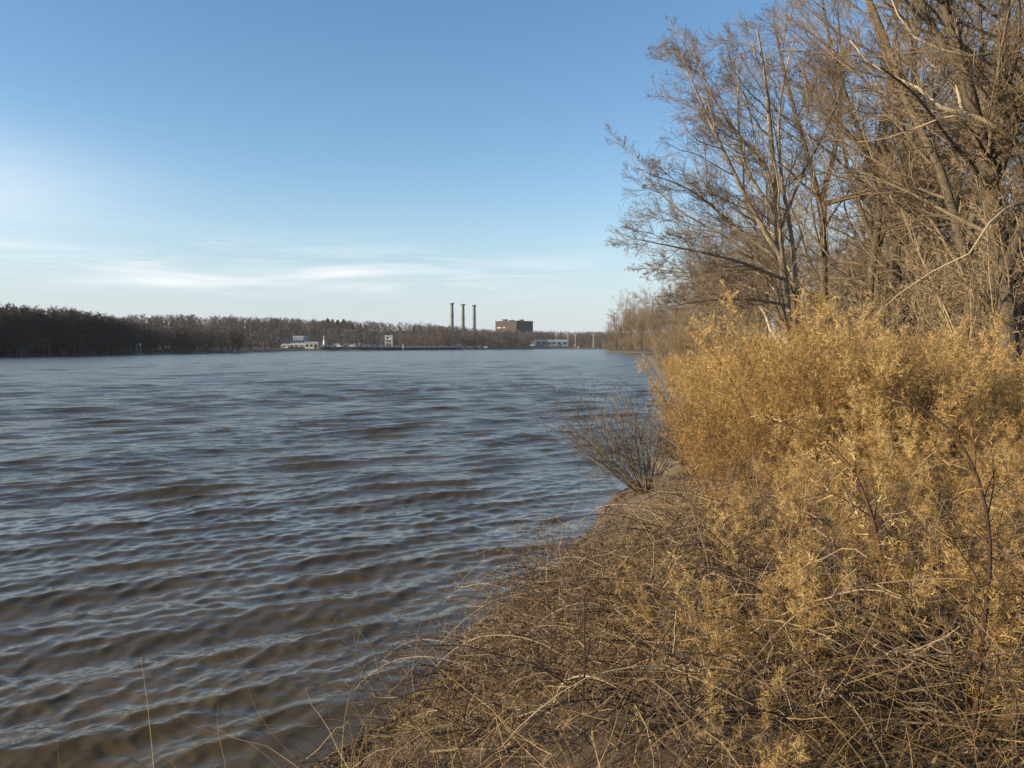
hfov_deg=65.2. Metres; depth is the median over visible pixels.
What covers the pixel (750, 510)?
thin weed
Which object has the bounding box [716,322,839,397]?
feathery weed
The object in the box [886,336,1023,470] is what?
feathery weed
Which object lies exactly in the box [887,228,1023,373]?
woodland shrub
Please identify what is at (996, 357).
feathery weed
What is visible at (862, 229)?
woodland tree
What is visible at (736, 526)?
thin weed
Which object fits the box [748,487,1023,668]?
bramble
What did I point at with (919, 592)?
thin weed
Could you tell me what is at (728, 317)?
woodland shrub
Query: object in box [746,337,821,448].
feathery weed
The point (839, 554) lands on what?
bramble
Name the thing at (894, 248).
bare tree
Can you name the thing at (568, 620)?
bramble
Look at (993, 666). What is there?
thin weed
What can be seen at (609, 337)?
woodland tree
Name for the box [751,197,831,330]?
woodland tree
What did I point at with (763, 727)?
thin weed
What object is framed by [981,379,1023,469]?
feathery weed
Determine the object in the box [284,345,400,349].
wharf
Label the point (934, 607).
thin weed
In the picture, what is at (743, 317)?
woodland tree
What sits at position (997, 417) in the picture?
feathery weed
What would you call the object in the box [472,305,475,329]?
smokestack
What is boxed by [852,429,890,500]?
feathery weed
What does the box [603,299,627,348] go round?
woodland tree
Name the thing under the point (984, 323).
woodland shrub
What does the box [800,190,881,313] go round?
woodland tree
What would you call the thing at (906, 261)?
woodland tree
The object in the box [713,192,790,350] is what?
woodland tree
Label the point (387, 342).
frame tower
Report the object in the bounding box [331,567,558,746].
bramble
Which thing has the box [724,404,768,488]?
feathery weed
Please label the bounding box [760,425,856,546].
feathery weed
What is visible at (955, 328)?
feathery weed
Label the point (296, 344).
wharf shed
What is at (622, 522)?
bramble
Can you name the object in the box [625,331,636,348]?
woodland shrub
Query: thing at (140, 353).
channel marker
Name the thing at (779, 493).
thin weed
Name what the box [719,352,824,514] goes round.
feathery weed
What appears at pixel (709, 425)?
feathery weed
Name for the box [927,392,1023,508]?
feathery weed
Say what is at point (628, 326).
woodland tree
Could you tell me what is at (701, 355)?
feathery weed
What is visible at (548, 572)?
bramble
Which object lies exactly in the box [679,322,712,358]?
woodland shrub
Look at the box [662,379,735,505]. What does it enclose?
feathery weed
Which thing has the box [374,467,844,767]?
bramble
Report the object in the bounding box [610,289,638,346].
woodland tree
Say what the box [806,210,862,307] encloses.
woodland tree
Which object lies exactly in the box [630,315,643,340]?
woodland tree
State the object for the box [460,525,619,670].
bramble
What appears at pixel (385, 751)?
bramble
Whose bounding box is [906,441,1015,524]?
thin weed
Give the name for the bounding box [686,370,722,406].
feathery weed
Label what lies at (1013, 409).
feathery weed
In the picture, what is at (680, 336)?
woodland shrub
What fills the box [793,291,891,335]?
woodland shrub
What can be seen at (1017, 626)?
thin weed
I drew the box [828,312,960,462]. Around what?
feathery weed
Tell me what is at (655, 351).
woodland shrub
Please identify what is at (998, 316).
feathery weed
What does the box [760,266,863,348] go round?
woodland shrub
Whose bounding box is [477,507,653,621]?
bramble
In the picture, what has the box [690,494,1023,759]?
bramble
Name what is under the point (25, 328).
woods
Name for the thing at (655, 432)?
waterside shrub
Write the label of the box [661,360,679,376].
feathery weed
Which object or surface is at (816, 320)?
woodland shrub
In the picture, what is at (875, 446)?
feathery weed
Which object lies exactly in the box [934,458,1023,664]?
bramble
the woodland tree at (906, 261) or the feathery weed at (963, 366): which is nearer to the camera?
the feathery weed at (963, 366)
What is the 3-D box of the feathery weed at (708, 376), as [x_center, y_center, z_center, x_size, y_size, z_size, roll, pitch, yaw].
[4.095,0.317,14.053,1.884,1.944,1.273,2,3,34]
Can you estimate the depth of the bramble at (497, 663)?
5.68 m
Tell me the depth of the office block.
559.15 m
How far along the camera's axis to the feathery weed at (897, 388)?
9.16 m
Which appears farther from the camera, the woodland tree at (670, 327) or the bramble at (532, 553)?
the woodland tree at (670, 327)
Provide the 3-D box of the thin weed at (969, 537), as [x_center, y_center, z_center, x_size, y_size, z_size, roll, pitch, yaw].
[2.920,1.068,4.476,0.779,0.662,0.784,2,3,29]
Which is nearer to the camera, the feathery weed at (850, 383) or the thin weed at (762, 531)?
the thin weed at (762, 531)
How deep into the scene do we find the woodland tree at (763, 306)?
82.34 m
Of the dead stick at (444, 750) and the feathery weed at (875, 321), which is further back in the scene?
the feathery weed at (875, 321)
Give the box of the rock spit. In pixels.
[216,350,244,352]
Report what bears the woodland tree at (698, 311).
on the ground at (598, 739)
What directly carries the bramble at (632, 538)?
on the ground at (598, 739)
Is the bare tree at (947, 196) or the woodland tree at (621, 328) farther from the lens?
the woodland tree at (621, 328)
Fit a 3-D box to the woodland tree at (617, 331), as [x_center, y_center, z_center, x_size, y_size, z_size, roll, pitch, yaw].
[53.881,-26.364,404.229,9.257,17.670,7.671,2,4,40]
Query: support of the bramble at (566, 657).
on the ground at (598, 739)
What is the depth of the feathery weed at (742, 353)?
14.49 m
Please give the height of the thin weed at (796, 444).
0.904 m
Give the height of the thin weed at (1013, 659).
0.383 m
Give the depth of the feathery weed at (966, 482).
5.52 m
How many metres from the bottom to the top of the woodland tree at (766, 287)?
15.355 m
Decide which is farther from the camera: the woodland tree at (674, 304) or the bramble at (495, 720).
the woodland tree at (674, 304)
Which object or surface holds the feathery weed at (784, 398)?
on the ground at (598, 739)
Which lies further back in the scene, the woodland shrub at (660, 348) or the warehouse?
the warehouse
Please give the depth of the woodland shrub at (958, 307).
15.93 m
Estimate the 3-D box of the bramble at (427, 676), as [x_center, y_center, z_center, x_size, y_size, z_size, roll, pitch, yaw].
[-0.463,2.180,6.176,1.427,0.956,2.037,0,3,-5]
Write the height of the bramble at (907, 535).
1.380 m
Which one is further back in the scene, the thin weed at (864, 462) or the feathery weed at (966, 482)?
the thin weed at (864, 462)
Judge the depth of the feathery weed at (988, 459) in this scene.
6.43 m
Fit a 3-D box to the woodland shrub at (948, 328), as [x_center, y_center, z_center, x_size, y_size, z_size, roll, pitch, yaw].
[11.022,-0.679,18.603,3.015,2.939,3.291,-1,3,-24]
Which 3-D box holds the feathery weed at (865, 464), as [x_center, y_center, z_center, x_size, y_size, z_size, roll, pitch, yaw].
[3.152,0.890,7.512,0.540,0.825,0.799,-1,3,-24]
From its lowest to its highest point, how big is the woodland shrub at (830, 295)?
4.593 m
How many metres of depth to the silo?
541.67 m
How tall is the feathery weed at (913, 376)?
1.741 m
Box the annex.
[537,332,548,339]
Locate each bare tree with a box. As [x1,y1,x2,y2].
[603,2,883,399]
[712,0,970,338]
[749,0,981,343]
[764,0,1023,375]
[798,0,1023,436]
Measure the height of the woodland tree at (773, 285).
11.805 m
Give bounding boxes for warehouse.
[535,340,566,345]
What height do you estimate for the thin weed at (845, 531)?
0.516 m
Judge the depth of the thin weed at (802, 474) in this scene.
7.34 m
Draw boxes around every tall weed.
[746,402,910,647]
[839,371,1023,747]
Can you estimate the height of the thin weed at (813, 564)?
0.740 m
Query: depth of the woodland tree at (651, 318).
359.17 m
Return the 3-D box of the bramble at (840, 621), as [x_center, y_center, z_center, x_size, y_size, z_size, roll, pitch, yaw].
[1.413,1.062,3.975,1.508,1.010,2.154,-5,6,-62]
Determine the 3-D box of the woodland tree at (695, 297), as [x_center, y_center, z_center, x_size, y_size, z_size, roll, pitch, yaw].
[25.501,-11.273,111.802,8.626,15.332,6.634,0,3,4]
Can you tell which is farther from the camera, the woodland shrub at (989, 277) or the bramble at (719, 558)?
the woodland shrub at (989, 277)
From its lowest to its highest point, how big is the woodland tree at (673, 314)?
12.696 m
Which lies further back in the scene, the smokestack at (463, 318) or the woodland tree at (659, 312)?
the smokestack at (463, 318)
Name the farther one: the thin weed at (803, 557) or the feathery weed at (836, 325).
the feathery weed at (836, 325)
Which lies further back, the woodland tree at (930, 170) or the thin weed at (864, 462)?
the woodland tree at (930, 170)
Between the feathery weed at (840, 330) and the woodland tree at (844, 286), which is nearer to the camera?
the feathery weed at (840, 330)
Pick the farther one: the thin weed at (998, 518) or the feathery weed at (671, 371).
the feathery weed at (671, 371)
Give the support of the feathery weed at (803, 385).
on the ground at (598, 739)
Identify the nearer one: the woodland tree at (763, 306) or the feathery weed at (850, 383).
the feathery weed at (850, 383)
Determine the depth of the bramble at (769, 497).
7.06 m
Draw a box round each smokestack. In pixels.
[450,303,453,330]
[461,304,464,327]
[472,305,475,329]
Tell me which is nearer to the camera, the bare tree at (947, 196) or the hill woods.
the bare tree at (947, 196)
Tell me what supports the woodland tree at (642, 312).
on the ground at (598, 739)
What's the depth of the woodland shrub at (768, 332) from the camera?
30.91 m
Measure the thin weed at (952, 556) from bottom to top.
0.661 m
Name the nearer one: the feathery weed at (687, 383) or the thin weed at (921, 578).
the thin weed at (921, 578)
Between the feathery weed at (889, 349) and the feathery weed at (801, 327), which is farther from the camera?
the feathery weed at (801, 327)
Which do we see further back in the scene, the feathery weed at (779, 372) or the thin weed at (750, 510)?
the feathery weed at (779, 372)
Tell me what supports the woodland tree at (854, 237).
on the ground at (598, 739)
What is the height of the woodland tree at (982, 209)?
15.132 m
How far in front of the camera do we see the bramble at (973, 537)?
4.71 m
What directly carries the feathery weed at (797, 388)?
on the ground at (598, 739)
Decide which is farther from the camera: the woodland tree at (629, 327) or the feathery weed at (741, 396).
the woodland tree at (629, 327)
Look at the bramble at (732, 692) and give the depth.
3.46 m
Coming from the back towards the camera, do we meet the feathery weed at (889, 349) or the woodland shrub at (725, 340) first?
the woodland shrub at (725, 340)
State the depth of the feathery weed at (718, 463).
9.64 m
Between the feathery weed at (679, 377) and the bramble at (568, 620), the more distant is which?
the feathery weed at (679, 377)
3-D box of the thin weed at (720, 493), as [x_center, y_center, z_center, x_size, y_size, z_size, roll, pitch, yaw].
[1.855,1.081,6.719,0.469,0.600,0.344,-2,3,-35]
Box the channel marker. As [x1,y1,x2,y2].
[133,340,143,354]
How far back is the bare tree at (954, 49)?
12.49 m
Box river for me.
[0,349,669,767]
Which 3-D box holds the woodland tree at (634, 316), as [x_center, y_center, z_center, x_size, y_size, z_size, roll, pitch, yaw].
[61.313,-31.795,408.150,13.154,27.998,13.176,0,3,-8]
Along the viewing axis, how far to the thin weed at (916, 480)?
5.70 m
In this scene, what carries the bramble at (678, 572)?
on the ground at (598, 739)
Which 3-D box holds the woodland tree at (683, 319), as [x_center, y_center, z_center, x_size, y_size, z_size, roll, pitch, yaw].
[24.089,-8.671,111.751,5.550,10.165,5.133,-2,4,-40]
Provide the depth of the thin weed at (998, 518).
5.11 m
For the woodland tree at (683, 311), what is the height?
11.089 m
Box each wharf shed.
[289,343,304,346]
[304,342,321,348]
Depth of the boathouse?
711.13 m
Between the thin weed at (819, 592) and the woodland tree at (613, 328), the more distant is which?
the woodland tree at (613, 328)
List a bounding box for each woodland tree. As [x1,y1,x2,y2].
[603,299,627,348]
[603,321,621,343]
[605,308,620,342]
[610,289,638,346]
[610,317,625,341]
[614,315,626,338]
[619,294,644,348]
[620,288,642,348]
[622,310,635,347]
[623,307,636,337]
[624,288,648,347]
[629,285,660,348]
[630,308,647,348]
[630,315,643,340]
[632,293,648,348]
[632,295,649,348]
[638,288,665,338]
[640,297,663,341]
[641,313,649,348]
[649,278,680,338]
[651,300,667,332]
[653,317,665,339]
[657,305,681,338]
[662,278,688,354]
[664,250,712,352]
[664,292,696,355]
[666,279,685,321]
[668,218,726,354]
[672,277,700,355]
[684,190,760,353]
[685,277,731,350]
[693,217,740,347]
[700,99,809,357]
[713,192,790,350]
[720,231,799,354]
[721,1,982,331]
[721,267,763,353]
[726,212,811,333]
[733,155,842,324]
[734,232,791,354]
[749,187,838,338]
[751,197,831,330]
[766,0,1023,368]
[780,26,968,333]
[786,0,1023,377]
[786,170,868,309]
[799,250,834,317]
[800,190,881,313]
[804,146,904,325]
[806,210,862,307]
[827,250,861,314]
[832,111,942,317]
[874,0,1023,342]
[874,149,950,306]
[885,71,1020,285]
[885,85,981,299]
[919,0,1023,241]
[941,162,1020,286]
[962,135,1023,292]
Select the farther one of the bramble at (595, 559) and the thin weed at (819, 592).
the bramble at (595, 559)
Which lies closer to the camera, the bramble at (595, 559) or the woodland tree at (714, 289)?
the bramble at (595, 559)
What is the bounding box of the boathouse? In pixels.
[467,346,480,348]
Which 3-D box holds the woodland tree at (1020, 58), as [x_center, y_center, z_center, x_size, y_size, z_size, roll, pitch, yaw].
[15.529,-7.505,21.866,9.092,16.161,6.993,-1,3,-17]
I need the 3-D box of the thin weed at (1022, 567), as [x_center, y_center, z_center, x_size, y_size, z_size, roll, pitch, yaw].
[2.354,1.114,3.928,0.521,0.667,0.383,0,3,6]
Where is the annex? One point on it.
(545, 334)
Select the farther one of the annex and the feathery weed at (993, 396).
the annex
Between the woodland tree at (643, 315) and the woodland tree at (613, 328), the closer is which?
the woodland tree at (643, 315)
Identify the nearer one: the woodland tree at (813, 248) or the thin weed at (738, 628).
the thin weed at (738, 628)
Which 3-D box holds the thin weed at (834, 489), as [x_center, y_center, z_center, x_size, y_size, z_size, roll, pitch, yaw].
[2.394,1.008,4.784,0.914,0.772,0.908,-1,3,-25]
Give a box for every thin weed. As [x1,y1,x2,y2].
[607,558,795,702]
[657,543,854,687]
[671,574,852,716]
[686,665,809,767]
[699,489,738,545]
[703,499,826,594]
[707,478,756,543]
[715,592,792,670]
[721,478,802,589]
[732,484,816,548]
[732,499,794,559]
[746,466,816,527]
[753,446,847,518]
[756,458,785,504]
[764,458,840,545]
[782,505,949,644]
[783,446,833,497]
[783,526,828,599]
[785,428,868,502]
[785,560,839,641]
[786,458,888,522]
[788,568,865,638]
[789,501,854,549]
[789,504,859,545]
[807,482,942,603]
[820,492,895,596]
[824,504,868,581]
[835,554,946,673]
[851,527,1023,660]
[865,543,1006,633]
[866,462,1012,565]
[870,545,994,667]
[905,495,965,589]
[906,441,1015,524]
[911,473,968,519]
[928,464,1019,534]
[929,544,1023,691]
[933,538,1023,689]
[935,497,1018,568]
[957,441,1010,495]
[958,512,1012,619]
[960,453,1023,521]
[962,570,1023,715]
[963,598,1023,757]
[979,485,1023,567]
[984,617,1023,709]
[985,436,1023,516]
[1001,632,1023,683]
[1007,437,1023,518]
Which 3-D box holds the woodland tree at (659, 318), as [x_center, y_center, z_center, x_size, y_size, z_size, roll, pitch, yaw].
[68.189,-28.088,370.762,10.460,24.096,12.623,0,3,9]
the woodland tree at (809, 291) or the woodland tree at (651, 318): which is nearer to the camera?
the woodland tree at (809, 291)
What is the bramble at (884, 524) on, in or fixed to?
on the ground at (598, 739)
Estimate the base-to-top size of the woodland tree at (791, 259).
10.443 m
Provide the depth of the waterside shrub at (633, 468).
15.24 m
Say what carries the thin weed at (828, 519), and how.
on the ground at (598, 739)
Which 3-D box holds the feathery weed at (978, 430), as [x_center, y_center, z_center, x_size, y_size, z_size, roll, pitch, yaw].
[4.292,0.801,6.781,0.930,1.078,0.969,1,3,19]
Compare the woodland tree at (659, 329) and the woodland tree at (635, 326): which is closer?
the woodland tree at (659, 329)
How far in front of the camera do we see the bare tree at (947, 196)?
17.35 m
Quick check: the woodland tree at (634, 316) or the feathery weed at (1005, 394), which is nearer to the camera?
the feathery weed at (1005, 394)
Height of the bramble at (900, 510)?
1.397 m
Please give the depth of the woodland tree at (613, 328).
423.26 m
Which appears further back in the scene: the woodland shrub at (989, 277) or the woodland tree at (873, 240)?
the woodland tree at (873, 240)
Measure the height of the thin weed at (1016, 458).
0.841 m
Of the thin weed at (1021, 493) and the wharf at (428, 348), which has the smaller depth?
the thin weed at (1021, 493)
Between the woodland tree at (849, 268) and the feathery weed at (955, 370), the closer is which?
the feathery weed at (955, 370)
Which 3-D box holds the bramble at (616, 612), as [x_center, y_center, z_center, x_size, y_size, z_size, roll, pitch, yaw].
[0.679,1.199,5.315,1.847,1.341,1.672,0,3,6]
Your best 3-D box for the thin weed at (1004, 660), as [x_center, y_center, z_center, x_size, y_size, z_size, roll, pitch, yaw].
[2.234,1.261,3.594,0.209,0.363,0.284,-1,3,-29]
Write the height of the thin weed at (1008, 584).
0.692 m
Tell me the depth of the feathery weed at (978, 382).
8.98 m
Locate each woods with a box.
[0,302,249,355]
[100,314,760,350]
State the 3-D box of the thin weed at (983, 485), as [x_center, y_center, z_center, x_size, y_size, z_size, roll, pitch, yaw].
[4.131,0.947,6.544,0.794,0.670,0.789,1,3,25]
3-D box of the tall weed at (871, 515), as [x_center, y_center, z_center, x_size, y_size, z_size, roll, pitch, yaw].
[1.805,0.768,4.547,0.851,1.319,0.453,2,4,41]
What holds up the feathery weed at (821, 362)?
on the ground at (598, 739)
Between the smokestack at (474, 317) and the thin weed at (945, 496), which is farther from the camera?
the smokestack at (474, 317)
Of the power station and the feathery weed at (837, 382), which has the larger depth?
the power station
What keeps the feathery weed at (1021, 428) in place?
on the ground at (598, 739)
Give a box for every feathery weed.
[634,332,786,467]
[644,337,774,509]
[648,351,789,497]
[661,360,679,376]
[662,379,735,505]
[665,364,678,381]
[667,335,812,492]
[667,371,696,390]
[671,366,691,390]
[674,396,753,508]
[677,371,697,409]
[680,373,700,405]
[684,349,770,420]
[686,274,886,482]
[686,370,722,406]
[687,327,803,454]
[689,280,910,481]
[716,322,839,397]
[717,348,777,375]
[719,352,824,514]
[722,357,791,465]
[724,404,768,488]
[725,321,875,469]
[739,365,811,456]
[741,295,841,488]
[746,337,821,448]
[748,358,822,456]
[756,338,864,455]
[759,288,834,374]
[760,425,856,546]
[766,326,891,458]
[769,326,884,497]
[771,460,824,529]
[772,336,856,461]
[778,297,869,408]
[786,316,869,422]
[793,317,962,471]
[802,335,867,463]
[804,297,942,489]
[813,335,938,473]
[814,422,933,516]
[823,319,1009,501]
[826,441,900,516]
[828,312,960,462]
[835,439,929,539]
[838,377,927,518]
[848,329,991,469]
[848,343,932,429]
[850,312,988,434]
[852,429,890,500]
[867,352,933,487]
[871,326,1006,440]
[877,342,966,447]
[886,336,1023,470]
[897,414,1023,547]
[907,303,1021,459]
[913,330,1023,480]
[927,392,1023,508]
[931,374,1014,454]
[935,404,1022,491]
[937,372,1023,464]
[940,362,1023,489]
[949,350,982,382]
[954,449,1023,568]
[960,364,1022,458]
[960,414,1023,533]
[970,390,1023,476]
[975,355,1023,431]
[976,392,1023,475]
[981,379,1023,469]
[983,344,1023,401]
[1010,360,1023,401]
[1014,416,1023,476]
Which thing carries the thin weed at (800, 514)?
on the ground at (598, 739)
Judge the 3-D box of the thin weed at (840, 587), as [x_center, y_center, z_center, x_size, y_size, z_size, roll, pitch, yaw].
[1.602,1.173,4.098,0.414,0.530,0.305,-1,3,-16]
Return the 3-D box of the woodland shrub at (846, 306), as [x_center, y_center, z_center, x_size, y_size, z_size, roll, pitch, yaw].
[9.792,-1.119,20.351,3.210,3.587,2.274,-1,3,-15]
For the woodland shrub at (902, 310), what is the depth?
19.64 m
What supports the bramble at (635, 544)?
on the ground at (598, 739)
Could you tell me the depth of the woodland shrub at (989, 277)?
13.35 m
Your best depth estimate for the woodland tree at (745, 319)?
61.09 m
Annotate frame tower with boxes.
[385,335,392,346]
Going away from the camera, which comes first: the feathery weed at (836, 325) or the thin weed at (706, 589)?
the thin weed at (706, 589)
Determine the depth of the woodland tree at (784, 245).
51.31 m
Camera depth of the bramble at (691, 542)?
6.35 m
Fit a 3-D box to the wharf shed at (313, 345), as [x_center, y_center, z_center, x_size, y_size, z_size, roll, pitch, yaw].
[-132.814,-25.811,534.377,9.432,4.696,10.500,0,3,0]
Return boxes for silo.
[323,336,325,347]
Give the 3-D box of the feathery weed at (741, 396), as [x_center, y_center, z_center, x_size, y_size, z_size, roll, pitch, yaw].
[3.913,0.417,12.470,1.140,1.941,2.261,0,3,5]
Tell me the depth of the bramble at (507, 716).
5.08 m
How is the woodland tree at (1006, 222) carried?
on the ground at (598, 739)
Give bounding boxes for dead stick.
[430,748,517,752]
[640,667,694,670]
[899,721,1004,731]
[904,647,1022,657]
[904,707,1023,717]
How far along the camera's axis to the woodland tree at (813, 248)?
65.69 m
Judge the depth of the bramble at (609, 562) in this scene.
6.70 m
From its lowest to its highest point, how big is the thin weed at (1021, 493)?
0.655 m
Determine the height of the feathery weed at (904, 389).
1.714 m
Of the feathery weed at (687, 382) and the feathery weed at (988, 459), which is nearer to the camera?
the feathery weed at (988, 459)
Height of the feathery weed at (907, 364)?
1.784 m
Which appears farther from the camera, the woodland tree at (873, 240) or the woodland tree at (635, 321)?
the woodland tree at (635, 321)
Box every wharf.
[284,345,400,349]
[401,345,462,349]
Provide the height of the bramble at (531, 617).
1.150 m
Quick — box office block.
[293,336,307,342]
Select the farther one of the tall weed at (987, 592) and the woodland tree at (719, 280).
the woodland tree at (719, 280)
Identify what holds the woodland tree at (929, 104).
on the ground at (598, 739)
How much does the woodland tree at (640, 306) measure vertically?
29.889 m
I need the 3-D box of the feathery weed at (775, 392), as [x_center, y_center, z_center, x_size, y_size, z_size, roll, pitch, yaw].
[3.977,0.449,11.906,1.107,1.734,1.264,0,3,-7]
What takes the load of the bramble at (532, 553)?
on the ground at (598, 739)
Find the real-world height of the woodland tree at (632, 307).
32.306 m
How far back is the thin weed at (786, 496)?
6.32 m
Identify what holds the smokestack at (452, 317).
on the ground at (598, 739)
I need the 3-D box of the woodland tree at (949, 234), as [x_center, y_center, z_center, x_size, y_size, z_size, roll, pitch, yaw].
[20.572,-6.959,34.557,5.978,13.817,7.773,-1,3,-28]
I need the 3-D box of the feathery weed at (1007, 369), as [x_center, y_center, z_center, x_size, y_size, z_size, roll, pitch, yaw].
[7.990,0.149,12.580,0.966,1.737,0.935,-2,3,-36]
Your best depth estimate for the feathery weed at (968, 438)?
7.95 m
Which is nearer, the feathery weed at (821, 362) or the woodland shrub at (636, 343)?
the feathery weed at (821, 362)
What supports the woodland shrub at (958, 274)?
on the ground at (598, 739)
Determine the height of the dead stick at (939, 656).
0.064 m
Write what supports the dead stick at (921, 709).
on the ground at (598, 739)
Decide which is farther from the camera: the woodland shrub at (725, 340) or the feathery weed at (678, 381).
the woodland shrub at (725, 340)
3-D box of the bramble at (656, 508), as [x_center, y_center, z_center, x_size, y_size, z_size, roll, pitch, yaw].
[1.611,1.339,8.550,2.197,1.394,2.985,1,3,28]
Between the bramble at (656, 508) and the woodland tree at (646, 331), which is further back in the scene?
the woodland tree at (646, 331)
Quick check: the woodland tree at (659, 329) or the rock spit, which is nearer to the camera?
the woodland tree at (659, 329)
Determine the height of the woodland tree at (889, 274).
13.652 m
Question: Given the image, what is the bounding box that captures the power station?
[495,319,532,332]
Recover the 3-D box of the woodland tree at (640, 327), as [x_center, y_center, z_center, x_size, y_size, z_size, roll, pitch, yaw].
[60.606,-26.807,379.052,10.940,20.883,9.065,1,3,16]
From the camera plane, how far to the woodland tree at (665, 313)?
348.04 m
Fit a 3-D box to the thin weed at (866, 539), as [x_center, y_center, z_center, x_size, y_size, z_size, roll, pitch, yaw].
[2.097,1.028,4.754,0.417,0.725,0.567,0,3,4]
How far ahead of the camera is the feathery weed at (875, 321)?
9.25 m
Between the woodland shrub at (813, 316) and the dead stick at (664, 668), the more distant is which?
the woodland shrub at (813, 316)
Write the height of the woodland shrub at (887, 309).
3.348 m
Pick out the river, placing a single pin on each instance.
(184, 525)
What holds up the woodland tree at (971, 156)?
on the ground at (598, 739)
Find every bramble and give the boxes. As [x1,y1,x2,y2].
[287,614,455,767]
[318,562,623,767]
[325,571,588,766]
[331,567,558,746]
[343,590,528,762]
[351,574,531,757]
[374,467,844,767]
[394,541,546,720]
[407,549,676,767]
[424,535,579,662]
[425,527,589,653]
[440,514,730,700]
[451,490,642,629]
[454,512,662,695]
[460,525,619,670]
[463,509,619,617]
[474,482,621,606]
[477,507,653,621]
[486,504,684,627]
[488,458,746,673]
[501,531,995,767]
[510,476,664,621]
[528,450,738,591]
[548,469,759,669]
[554,470,682,559]
[587,433,1022,739]
[588,436,778,576]
[597,424,841,607]
[603,469,1023,752]
[605,423,822,584]
[629,468,1023,706]
[654,446,1023,621]
[660,421,861,553]
[672,452,938,665]
[689,471,1023,767]
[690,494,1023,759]
[692,436,929,581]
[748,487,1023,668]
[837,425,1023,643]
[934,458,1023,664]
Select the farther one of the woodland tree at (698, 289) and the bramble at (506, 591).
the woodland tree at (698, 289)
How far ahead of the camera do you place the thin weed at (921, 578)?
4.44 m
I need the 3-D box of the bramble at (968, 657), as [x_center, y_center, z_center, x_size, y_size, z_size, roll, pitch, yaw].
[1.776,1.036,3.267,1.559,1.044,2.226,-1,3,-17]
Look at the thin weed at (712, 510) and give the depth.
7.45 m
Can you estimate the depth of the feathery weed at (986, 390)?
8.43 m
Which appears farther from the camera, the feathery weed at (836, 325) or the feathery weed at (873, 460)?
the feathery weed at (836, 325)
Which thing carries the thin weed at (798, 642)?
on the ground at (598, 739)
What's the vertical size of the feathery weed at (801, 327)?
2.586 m
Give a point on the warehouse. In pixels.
(550, 342)
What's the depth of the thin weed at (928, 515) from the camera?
4.84 m
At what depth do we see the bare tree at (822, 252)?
26.77 m
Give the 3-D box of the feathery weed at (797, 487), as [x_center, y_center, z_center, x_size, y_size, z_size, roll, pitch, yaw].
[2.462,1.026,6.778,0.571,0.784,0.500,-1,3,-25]
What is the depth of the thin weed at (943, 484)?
6.49 m
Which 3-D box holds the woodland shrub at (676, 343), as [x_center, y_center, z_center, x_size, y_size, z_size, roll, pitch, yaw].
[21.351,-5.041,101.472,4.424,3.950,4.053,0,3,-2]
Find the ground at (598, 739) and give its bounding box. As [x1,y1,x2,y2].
[0,327,1023,767]
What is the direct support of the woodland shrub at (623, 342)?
on the ground at (598, 739)
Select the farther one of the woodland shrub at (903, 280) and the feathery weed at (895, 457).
the woodland shrub at (903, 280)
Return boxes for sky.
[0,0,1023,336]
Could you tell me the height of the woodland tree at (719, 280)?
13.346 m
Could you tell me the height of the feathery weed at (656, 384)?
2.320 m
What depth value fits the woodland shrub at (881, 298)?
18.49 m
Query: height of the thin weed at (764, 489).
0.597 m
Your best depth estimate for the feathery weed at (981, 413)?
10.57 m
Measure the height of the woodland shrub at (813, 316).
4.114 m
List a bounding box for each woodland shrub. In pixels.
[620,337,630,347]
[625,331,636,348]
[630,334,641,349]
[632,331,645,348]
[648,335,665,358]
[649,330,667,358]
[664,332,690,357]
[666,322,694,357]
[666,325,695,359]
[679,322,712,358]
[708,319,741,356]
[720,301,763,362]
[735,309,836,373]
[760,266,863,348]
[789,287,865,330]
[790,265,964,417]
[791,260,981,368]
[791,291,861,346]
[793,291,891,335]
[793,299,861,337]
[800,251,955,350]
[825,209,990,403]
[831,264,956,357]
[865,227,1023,381]
[875,104,1023,377]
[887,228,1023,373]
[912,233,1023,341]
[916,303,1018,381]
[942,280,1023,368]
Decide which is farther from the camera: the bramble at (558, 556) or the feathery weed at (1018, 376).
the feathery weed at (1018, 376)
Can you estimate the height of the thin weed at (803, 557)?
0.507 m
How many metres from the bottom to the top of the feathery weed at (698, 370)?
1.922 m
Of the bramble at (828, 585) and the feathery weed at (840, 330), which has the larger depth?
the feathery weed at (840, 330)
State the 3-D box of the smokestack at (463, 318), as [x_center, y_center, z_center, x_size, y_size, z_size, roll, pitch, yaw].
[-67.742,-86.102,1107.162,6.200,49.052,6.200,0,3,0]
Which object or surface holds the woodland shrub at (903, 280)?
on the ground at (598, 739)
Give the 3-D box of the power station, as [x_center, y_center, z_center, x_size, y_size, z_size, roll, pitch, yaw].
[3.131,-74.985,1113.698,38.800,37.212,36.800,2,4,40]
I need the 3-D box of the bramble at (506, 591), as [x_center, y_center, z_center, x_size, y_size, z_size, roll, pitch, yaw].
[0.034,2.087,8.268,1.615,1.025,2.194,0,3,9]
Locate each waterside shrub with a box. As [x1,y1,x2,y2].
[530,365,713,494]
[618,391,710,465]

